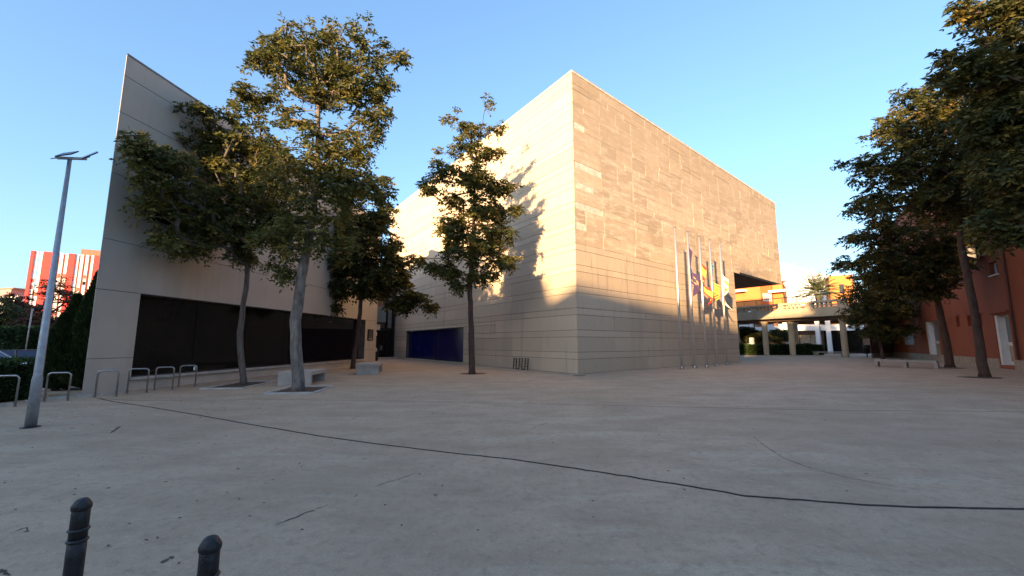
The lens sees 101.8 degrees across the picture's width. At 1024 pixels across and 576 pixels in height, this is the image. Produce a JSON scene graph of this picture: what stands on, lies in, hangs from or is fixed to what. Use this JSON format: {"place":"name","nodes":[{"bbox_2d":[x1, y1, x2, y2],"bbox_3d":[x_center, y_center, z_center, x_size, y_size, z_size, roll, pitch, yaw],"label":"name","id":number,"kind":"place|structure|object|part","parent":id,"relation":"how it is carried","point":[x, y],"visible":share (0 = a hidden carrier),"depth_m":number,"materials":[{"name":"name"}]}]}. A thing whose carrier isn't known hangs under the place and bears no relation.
{"place":"outdoors","nodes":[
{"label":"outdoors","id":0,"kind":"place"},
{"bbox_2d":[0,0,1019,329],"label":"sky","id":1,"kind":"structure","parent":0,"point":[773,93],"materials":[{"name":"blue"}]},
{"bbox_2d":[0,354,1023,575],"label":"plaza","id":2,"kind":"structure","parent":0,"point":[769,495],"depth_m":5.31,"materials":[{"name":"concrete"}]},
{"bbox_2d":[0,375,20,406],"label":"bike rack","id":3,"kind":"object","parent":2,"relation":"on","point":[17,391],"visible":1,"depth_m":10.94,"materials":[{"name":"metal"}]},
{"bbox_2d":[0,351,26,363],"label":"parked car","id":4,"kind":"object","parent":2,"relation":"on","point":[7,356],"visible":0.02,"depth_m":18.17,"materials":[{"name":"silver metal"}]},
{"bbox_2d":[0,349,36,363],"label":"parked car","id":5,"kind":"object","parent":2,"relation":"on","point":[21,353],"visible":0.09,"depth_m":20.08,"materials":[{"name":"paint"}]},
{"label":"windows","id":6,"kind":"part","parent":5,"relation":"part of","materials":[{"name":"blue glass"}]},
{"bbox_2d":[42,372,71,401],"bbox_3d":[-13.086,2.840,11.992,0.600,0.824,0.095,3,-8,-23],"label":"bike rack","id":7,"kind":"object","parent":2,"relation":"on","point":[46,386],"visible":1,"depth_m":12.01,"materials":[{"name":"metal"}]},
{"bbox_2d":[48,397,66,398],"bbox_3d":[-13.602,3.292,12.457,0.377,0.050,0.080,4,-9,-28],"label":"kerb strip","id":8,"kind":"object","parent":2,"relation":"on","point":[57,397],"visible":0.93,"depth_m":12.43,"materials":[{"name":"concrete"}]},
{"bbox_2d":[19,151,97,428],"bbox_3d":[-9.484,-0.172,8.681,0.712,5.926,0.299,6,-10,-39],"label":"street lamp","id":9,"kind":"object","parent":2,"relation":"on","point":[33,407],"visible":1,"depth_m":8.50,"materials":[{"name":"metal"}]},
{"bbox_2d":[61,293,83,388],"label":"cypress","id":10,"kind":"object","parent":2,"relation":"on","point":[74,303],"visible":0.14,"depth_m":15.48,"materials":[{"name":"green plant"}]},
{"bbox_2d":[62,497,92,575],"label":"bollard","id":11,"kind":"object","parent":2,"relation":"on","point":[77,541],"visible":1,"depth_m":2.10,"materials":[{"name":"black metal"}]},
{"bbox_2d":[58,269,97,389],"bbox_3d":[-15.339,1.549,15.225,1.522,4.534,1.546,0,-8,0],"label":"cypress","id":12,"kind":"object","parent":2,"relation":"on","point":[77,349],"visible":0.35,"depth_m":14.70,"materials":[{"name":"green plant"}]},
{"bbox_2d":[77,394,92,396],"bbox_3d":[-13.460,3.380,13.118,0.351,0.050,0.080,5,-9,-35],"label":"kerb strip","id":13,"kind":"object","parent":2,"relation":"on","point":[85,395],"visible":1,"depth_m":13.10,"materials":[{"name":"concrete"}]},
{"bbox_2d":[94,370,119,396],"bbox_3d":[-12.620,2.970,12.972,0.600,0.824,0.095,4,-8,-26],"label":"bike rack","id":14,"kind":"object","parent":2,"relation":"on","point":[97,376],"visible":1,"depth_m":12.98,"materials":[{"name":"metal"}]},
{"bbox_2d":[125,368,149,393],"bbox_3d":[-12.490,3.094,13.902,0.600,0.824,0.095,4,-9,-29],"label":"bike rack","id":15,"kind":"object","parent":2,"relation":"on","point":[129,379],"visible":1,"depth_m":13.91,"materials":[{"name":"metal"}]},
{"bbox_2d":[152,366,174,390],"bbox_3d":[-12.405,3.219,14.849,0.600,0.824,0.095,5,-9,-32],"label":"bike rack","id":16,"kind":"object","parent":2,"relation":"on","point":[172,378],"visible":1,"depth_m":14.90,"materials":[{"name":"metal"}]},
{"bbox_2d":[178,365,197,386],"bbox_3d":[-12.415,3.363,15.935,0.600,0.824,0.095,5,-9,-35],"label":"bike rack","id":17,"kind":"object","parent":2,"relation":"on","point":[180,374],"visible":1,"depth_m":15.94,"materials":[{"name":"metal"}]},
{"bbox_2d":[196,534,221,575],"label":"bollard","id":18,"kind":"object","parent":2,"relation":"on","point":[209,547],"visible":1,"depth_m":1.69,"materials":[{"name":"black metal"}]},
{"bbox_2d":[82,54,379,394],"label":"wedge building","id":19,"kind":"structure","parent":2,"relation":"on","point":[152,313],"depth_m":16.77,"materials":[{"name":"stone"}]},
{"bbox_2d":[131,295,357,375],"bbox_3d":[-12.828,2.806,23.376,0.070,2.946,17.297,-1,-8,7],"label":"window","id":20,"kind":"structure","parent":19,"relation":"in","point":[176,333],"depth_m":19.03,"materials":[{"name":"black glass"}]},
{"bbox_2d":[367,329,372,339],"bbox_3d":[-11.126,3.682,32.685,0.052,0.857,0.907,-1,-8,7],"label":"poster","id":21,"kind":"object","parent":19,"relation":"attached to","point":[370,334],"visible":1,"depth_m":32.64,"materials":[{"name":"black paint"}]},
{"bbox_2d":[199,380,276,389],"bbox_3d":[-10.716,3.833,16.489,1.452,0.062,2.962,1,-8,-8],"label":"tree pit","id":22,"kind":"object","parent":2,"relation":"on","point":[233,385],"visible":0.76,"depth_m":16.27,"materials":[{"name":"soil"}]},
{"bbox_2d":[109,99,308,384],"bbox_3d":[-12.432,-2.327,16.747,5.776,12.419,6.659,-5,-9,34],"label":"plaza tree","id":23,"kind":"object","parent":22,"relation":"in","point":[216,214],"visible":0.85,"depth_m":16.49,"materials":[{"name":"green plant"}]},
{"bbox_2d":[263,385,333,393],"bbox_3d":[-7.458,3.600,14.735,1.587,0.062,2.252,1,-8,-8],"label":"tree pit","id":24,"kind":"object","parent":2,"relation":"on","point":[309,389],"visible":0.86,"depth_m":14.55,"materials":[{"name":"soil"}]},
{"bbox_2d":[277,369,326,385],"bbox_3d":[-8.735,3.715,17.422,1.250,0.522,2.000,1,-8,-7],"label":"bench","id":25,"kind":"object","parent":2,"relation":"on","point":[285,377],"visible":0.64,"depth_m":16.52,"materials":[{"name":"concrete"}]},
{"bbox_2d":[225,11,413,391],"bbox_3d":[-7.274,-3.374,15.331,7.014,14.122,3.363,0,-8,0],"label":"plaza tree","id":26,"kind":"object","parent":2,"relation":"on","point":[337,78],"visible":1,"depth_m":15.33,"materials":[{"name":"green plant"}]},
{"bbox_2d":[356,362,382,374],"bbox_3d":[-7.925,4.464,23.221,1.150,0.562,2.400,2,-8,-13],"label":"bench","id":27,"kind":"object","parent":2,"relation":"on","point":[367,368],"visible":0.98,"depth_m":22.13,"materials":[{"name":"concrete"}]},
{"bbox_2d":[375,350,378,360],"bbox_3d":[-12.937,6.369,39.410,0.620,1.040,0.620,0,-8,0],"label":"litter bin","id":28,"kind":"object","parent":2,"relation":"on","point":[376,355],"visible":0.42,"depth_m":39.22,"materials":[{"name":"black metal"}]},
{"bbox_2d":[323,175,441,368],"bbox_3d":[-9.029,-1.302,27.914,9.084,13.326,4.428,0,-8,0],"label":"plaza tree","id":29,"kind":"object","parent":2,"relation":"on","point":[375,281],"visible":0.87,"depth_m":27.34,"materials":[{"name":"green plant"}]},
{"bbox_2d":[376,287,397,358],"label":"entrance link","id":30,"kind":"object","parent":2,"relation":"on","point":[385,337],"visible":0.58,"depth_m":45.68,"materials":[{"name":"glass"}]},
{"bbox_2d":[376,330,380,356],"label":"door","id":31,"kind":"structure","parent":30,"relation":"in","point":[378,338],"depth_m":44.70,"materials":[{"name":"black glass"}]},
{"bbox_2d":[381,331,390,356],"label":"door","id":32,"kind":"structure","parent":30,"relation":"in","point":[383,335],"depth_m":45.63,"materials":[{"name":"black glass"}]},
{"bbox_2d":[410,92,528,373],"bbox_3d":[-2.352,-3.313,23.467,6.662,16.142,3.171,0,-8,0],"label":"plaza tree","id":33,"kind":"object","parent":2,"relation":"on","point":[452,229],"visible":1,"depth_m":23.42,"materials":[{"name":"green plant"}]},
{"bbox_2d":[1,372,999,563],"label":"leaf litter","id":34,"kind":"object","parent":2,"relation":"on","point":[424,435],"visible":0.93,"depth_m":6.94,"materials":[{"name":"brown plant"}]},
{"bbox_2d":[513,358,528,369],"bbox_3d":[0.543,4.795,26.330,0.123,0.725,1.603,5,-9,-34],"label":"wheel stand","id":35,"kind":"object","parent":2,"relation":"on","point":[520,364],"visible":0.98,"depth_m":26.23,"materials":[{"name":"black paint"}]},
{"bbox_2d":[673,227,684,368],"bbox_3d":[11.053,0.545,27.672,0.400,9.499,0.400,0,-8,0],"label":"flagpole","id":36,"kind":"object","parent":2,"relation":"on","point":[679,319],"visible":1,"depth_m":27.55,"materials":[{"name":"metal"}]},
{"bbox_2d":[686,231,697,367],"bbox_3d":[12.269,0.679,28.542,0.400,9.462,0.400,0,-8,0],"label":"flagpole","id":37,"kind":"object","parent":2,"relation":"on","point":[692,322],"visible":0.96,"depth_m":28.41,"materials":[{"name":"metal"}]},
{"bbox_2d":[689,248,699,295],"bbox_3d":[12.566,-1.183,28.862,0.414,3.885,0.665,4,-9,-29],"label":"flag","id":38,"kind":"object","parent":37,"relation":"attached to","point":[694,279],"visible":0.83,"depth_m":28.82,"materials":[{"name":"fabric"}]},
{"bbox_2d":[698,235,708,366],"bbox_3d":[13.510,0.852,29.466,0.400,9.363,0.400,0,-8,0],"label":"flagpole","id":39,"kind":"object","parent":2,"relation":"on","point":[704,325],"visible":0.96,"depth_m":29.34,"materials":[{"name":"metal"}]},
{"bbox_2d":[701,260,712,304],"bbox_3d":[13.863,-0.550,29.707,0.527,3.522,0.608,2,-8,-17],"label":"flag","id":40,"kind":"object","parent":39,"relation":"attached to","point":[707,291],"visible":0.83,"depth_m":29.62,"materials":[{"name":"fabric"}]},
{"bbox_2d":[708,239,719,365],"bbox_3d":[14.980,0.993,30.993,0.400,9.486,0.400,0,-8,0],"label":"flagpole","id":41,"kind":"object","parent":2,"relation":"on","point":[715,336],"visible":0.94,"depth_m":30.83,"materials":[{"name":"metal"}]},
{"bbox_2d":[709,263,719,301],"bbox_3d":[15.233,-0.372,31.259,0.337,3.510,0.656,5,-9,-33],"label":"flag","id":42,"kind":"object","parent":41,"relation":"attached to","point":[716,288],"visible":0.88,"depth_m":31.22,"materials":[{"name":"fabric"}]},
{"bbox_2d":[718,242,729,364],"bbox_3d":[16.614,1.133,32.691,0.400,9.655,0.400,0,-8,0],"label":"flagpole","id":43,"kind":"object","parent":2,"relation":"on","point":[725,331],"visible":1,"depth_m":32.56,"materials":[{"name":"metal"}]},
{"bbox_2d":[722,273,730,308],"bbox_3d":[16.954,-0.251,32.971,0.470,4.039,0.574,6,-10,-40],"label":"flag","id":44,"kind":"object","parent":43,"relation":"attached to","point":[725,283],"visible":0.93,"depth_m":32.87,"materials":[{"name":"fabric"}]},
{"bbox_2d":[739,326,759,343],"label":"courtyard tree","id":45,"kind":"object","parent":2,"relation":"on","point":[746,333],"visible":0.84,"depth_m":65.04,"materials":[{"name":"green plant"}]},
{"bbox_2d":[749,337,754,343],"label":"stone post","id":46,"kind":"object","parent":2,"relation":"on","point":[751,340],"visible":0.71,"depth_m":63.23,"materials":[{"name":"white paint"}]},
{"bbox_2d":[750,330,771,343],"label":"courtyard tree","id":47,"kind":"object","parent":2,"relation":"on","point":[759,338],"visible":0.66,"depth_m":64.87,"materials":[{"name":"green plant"}]},
{"bbox_2d":[736,291,900,356],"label":"walkway bridge","id":48,"kind":"structure","parent":2,"relation":"on","point":[810,311],"depth_m":55.54,"materials":[{"name":"concrete"}]},
{"bbox_2d":[813,351,841,355],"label":"bench","id":49,"kind":"object","parent":2,"relation":"on","point":[816,353],"visible":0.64,"depth_m":55.25,"materials":[{"name":"concrete"}]},
{"bbox_2d":[862,345,870,356],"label":"round bin","id":50,"kind":"object","parent":2,"relation":"on","point":[866,349],"visible":0.94,"depth_m":49.24,"materials":[{"name":"black metal"}]},
{"bbox_2d":[835,267,924,358],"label":"plaza tree","id":51,"kind":"object","parent":2,"relation":"on","point":[885,313],"visible":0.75,"depth_m":41.32,"materials":[{"name":"green plant"}]},
{"bbox_2d":[868,320,893,357],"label":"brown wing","id":52,"kind":"structure","parent":2,"relation":"on","point":[888,349],"depth_m":48.62,"materials":[{"name":"brown"}]},
{"bbox_2d":[826,192,984,366],"bbox_3d":[28.697,-0.652,29.778,11.770,12.526,5.585,0,-8,0],"label":"plaza tree","id":53,"kind":"object","parent":2,"relation":"on","point":[936,259],"visible":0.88,"depth_m":29.15,"materials":[{"name":"green plant"}]},
{"bbox_2d":[874,359,939,368],"bbox_3d":[27.155,5.221,28.694,0.750,0.502,3.181,6,-10,-39],"label":"bench","id":54,"kind":"object","parent":2,"relation":"on","point":[905,363],"visible":0.96,"depth_m":28.44,"materials":[{"name":"concrete"}]},
{"bbox_2d":[830,82,1019,376],"bbox_3d":[23.043,-3.331,21.759,11.302,15.728,5.103,0,-8,0],"label":"plaza tree","id":55,"kind":"object","parent":2,"relation":"on","point":[935,152],"visible":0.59,"depth_m":21.58,"materials":[{"name":"green plant"}]},
{"bbox_2d":[877,191,1023,370],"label":"red building","id":56,"kind":"structure","parent":2,"relation":"on","point":[998,287],"depth_m":28.79,"materials":[{"name":"brick"}]},
{"bbox_2d":[904,333,914,344],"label":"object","id":57,"kind":"object","parent":56,"relation":"attached to","point":[910,341],"visible":0.64,"depth_m":44.21,"materials":[{"name":"glass"}]},
{"bbox_2d":[926,321,940,354],"bbox_3d":[39.115,4.727,38.333,0.370,3.336,3.290,-5,-9,31],"label":"door","id":58,"kind":"structure","parent":56,"relation":"in","point":[932,328],"depth_m":39.20,"materials":[{"name":"white paint"}]},
{"bbox_2d":[965,246,984,259],"bbox_3d":[31.865,-2.454,28.736,1.049,0.920,0.840,-5,-9,31],"label":"window","id":59,"kind":"structure","parent":56,"relation":"attached to","point":[971,256],"depth_m":28.52,"materials":[{"name":"glass"}]},
{"bbox_2d":[988,262,998,276],"bbox_3d":[31.968,-1.273,27.438,0.460,0.927,1.305,-5,-9,31],"label":"window","id":60,"kind":"structure","parent":56,"relation":"in","point":[995,264],"depth_m":27.77,"materials":[{"name":"grey glass"}]},
{"bbox_2d":[994,315,1014,364],"bbox_3d":[32.063,3.349,26.817,0.370,3.256,2.051,-5,-9,31],"label":"door","id":61,"kind":"structure","parent":56,"relation":"in","point":[1002,324],"depth_m":27.37,"materials":[{"name":"white paint"}]},
{"bbox_2d":[921,0,1023,264],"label":"plaza tree","id":62,"kind":"object","parent":2,"relation":"on","point":[990,120],"visible":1,"depth_m":14.81,"materials":[{"name":"green plant"}]},
{"bbox_2d":[957,376,1001,378],"bbox_3d":[22.762,4.336,20.160,1.794,0.005,1.335,0,-8,0],"label":"tree pit","id":63,"kind":"object","parent":2,"relation":"on","point":[980,377],"visible":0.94,"depth_m":20.11,"materials":[{"name":"soil"}]},
{"bbox_2d":[389,70,781,373],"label":"museum building","id":64,"kind":"structure","parent":0,"point":[611,193],"depth_m":28.38,"materials":[{"name":"stone"}]},
{"bbox_2d":[409,327,463,361],"bbox_3d":[-7.218,5.292,38.949,0.280,2.815,12.826,5,-9,-34],"label":"window","id":65,"kind":"structure","parent":64,"relation":"in","point":[438,344],"depth_m":38.14,"materials":[{"name":"glass"}]},
{"bbox_2d":[825,353,870,353],"bbox_3d":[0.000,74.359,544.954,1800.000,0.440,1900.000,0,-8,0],"label":"ground","id":66,"kind":"structure","parent":0,"point":[849,353],"depth_m":73.75,"materials":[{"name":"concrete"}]},
{"bbox_2d":[0,294,28,326],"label":"street tree","id":67,"kind":"object","parent":66,"relation":"on","point":[12,311],"visible":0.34,"depth_m":42.25,"materials":[{"name":"green plant"}]},
{"bbox_2d":[0,288,34,304],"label":"pink and cream houses","id":68,"kind":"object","parent":66,"relation":"on","point":[17,291],"visible":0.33,"depth_m":135.66,"materials":[{"name":"paint"}]},
{"bbox_2d":[0,292,42,322],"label":"street tree","id":69,"kind":"object","parent":66,"relation":"on","point":[20,302],"visible":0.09,"depth_m":45.76,"materials":[{"name":"green plant"}]},
{"bbox_2d":[0,354,47,402],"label":"clipped hedge","id":70,"kind":"object","parent":66,"relation":"on","point":[13,365],"visible":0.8,"depth_m":12.22,"materials":[{"name":"green plant"}]},
{"bbox_2d":[0,324,50,349],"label":"tall hedge","id":71,"kind":"object","parent":66,"relation":"on","point":[14,337],"visible":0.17,"depth_m":33.67,"materials":[{"name":"green plant"}]},
{"bbox_2d":[25,309,33,349],"bbox_3d":[-39.289,3.972,33.768,0.171,4.609,0.157,3,-8,-22],"label":"street post","id":72,"kind":"object","parent":66,"relation":"on","point":[29,329],"visible":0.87,"depth_m":33.84,"materials":[{"name":"metal"}]},
{"bbox_2d":[3,276,83,326],"bbox_3d":[-44.561,2.899,40.107,6.730,8.203,4.158,0,-8,0],"label":"street tree","id":73,"kind":"object","parent":66,"relation":"on","point":[65,293],"visible":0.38,"depth_m":39.67,"materials":[{"name":"green plant"}]},
{"bbox_2d":[42,311,74,390],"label":"cypress","id":74,"kind":"object","parent":66,"relation":"on","point":[60,336],"visible":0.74,"depth_m":14.56,"materials":[{"name":"green plant"}]},
{"bbox_2d":[23,249,100,323],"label":"striped tower","id":75,"kind":"structure","parent":66,"relation":"on","point":[82,268],"depth_m":122.24,"materials":[{"name":"paint"}]},
{"bbox_2d":[735,281,788,342],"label":"orange building","id":76,"kind":"structure","parent":66,"relation":"on","point":[770,292],"depth_m":83.78,"materials":[{"name":"paint"}]},
{"bbox_2d":[755,307,784,343],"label":"orange pavilion","id":77,"kind":"structure","parent":66,"relation":"on","point":[759,326],"depth_m":69.86,"materials":[{"name":"paint"}]},
{"bbox_2d":[768,328,788,343],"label":"courtyard tree","id":78,"kind":"object","parent":66,"relation":"on","point":[778,335],"visible":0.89,"depth_m":65.92,"materials":[{"name":"green plant"}]},
{"bbox_2d":[739,343,824,354],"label":"courtyard hedge","id":79,"kind":"object","parent":66,"relation":"on","point":[780,349],"visible":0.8,"depth_m":58.72,"materials":[{"name":"green plant"}]},
{"bbox_2d":[738,304,870,352],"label":"white frame building","id":80,"kind":"structure","parent":66,"relation":"on","point":[826,334],"depth_m":70.86,"materials":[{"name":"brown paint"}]},
{"bbox_2d":[787,271,843,303],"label":"palm tree","id":81,"kind":"object","parent":66,"relation":"on","point":[817,284],"visible":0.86,"depth_m":74.07,"materials":[{"name":"green plant"}]},
{"bbox_2d":[780,262,854,305],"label":"white angular building","id":82,"kind":"structure","parent":66,"relation":"on","point":[791,275],"depth_m":101.15,"materials":[{"name":"metal"}]},
{"bbox_2d":[825,275,853,303],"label":"orange rooftop block","id":83,"kind":"structure","parent":66,"relation":"on","point":[842,280],"depth_m":88.01,"materials":[{"name":"paint"}]},
{"bbox_2d":[839,284,844,293],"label":"window","id":84,"kind":"structure","parent":83,"relation":"in","point":[840,285],"depth_m":87.71,"materials":[{"name":"grey glass"}]}
]}

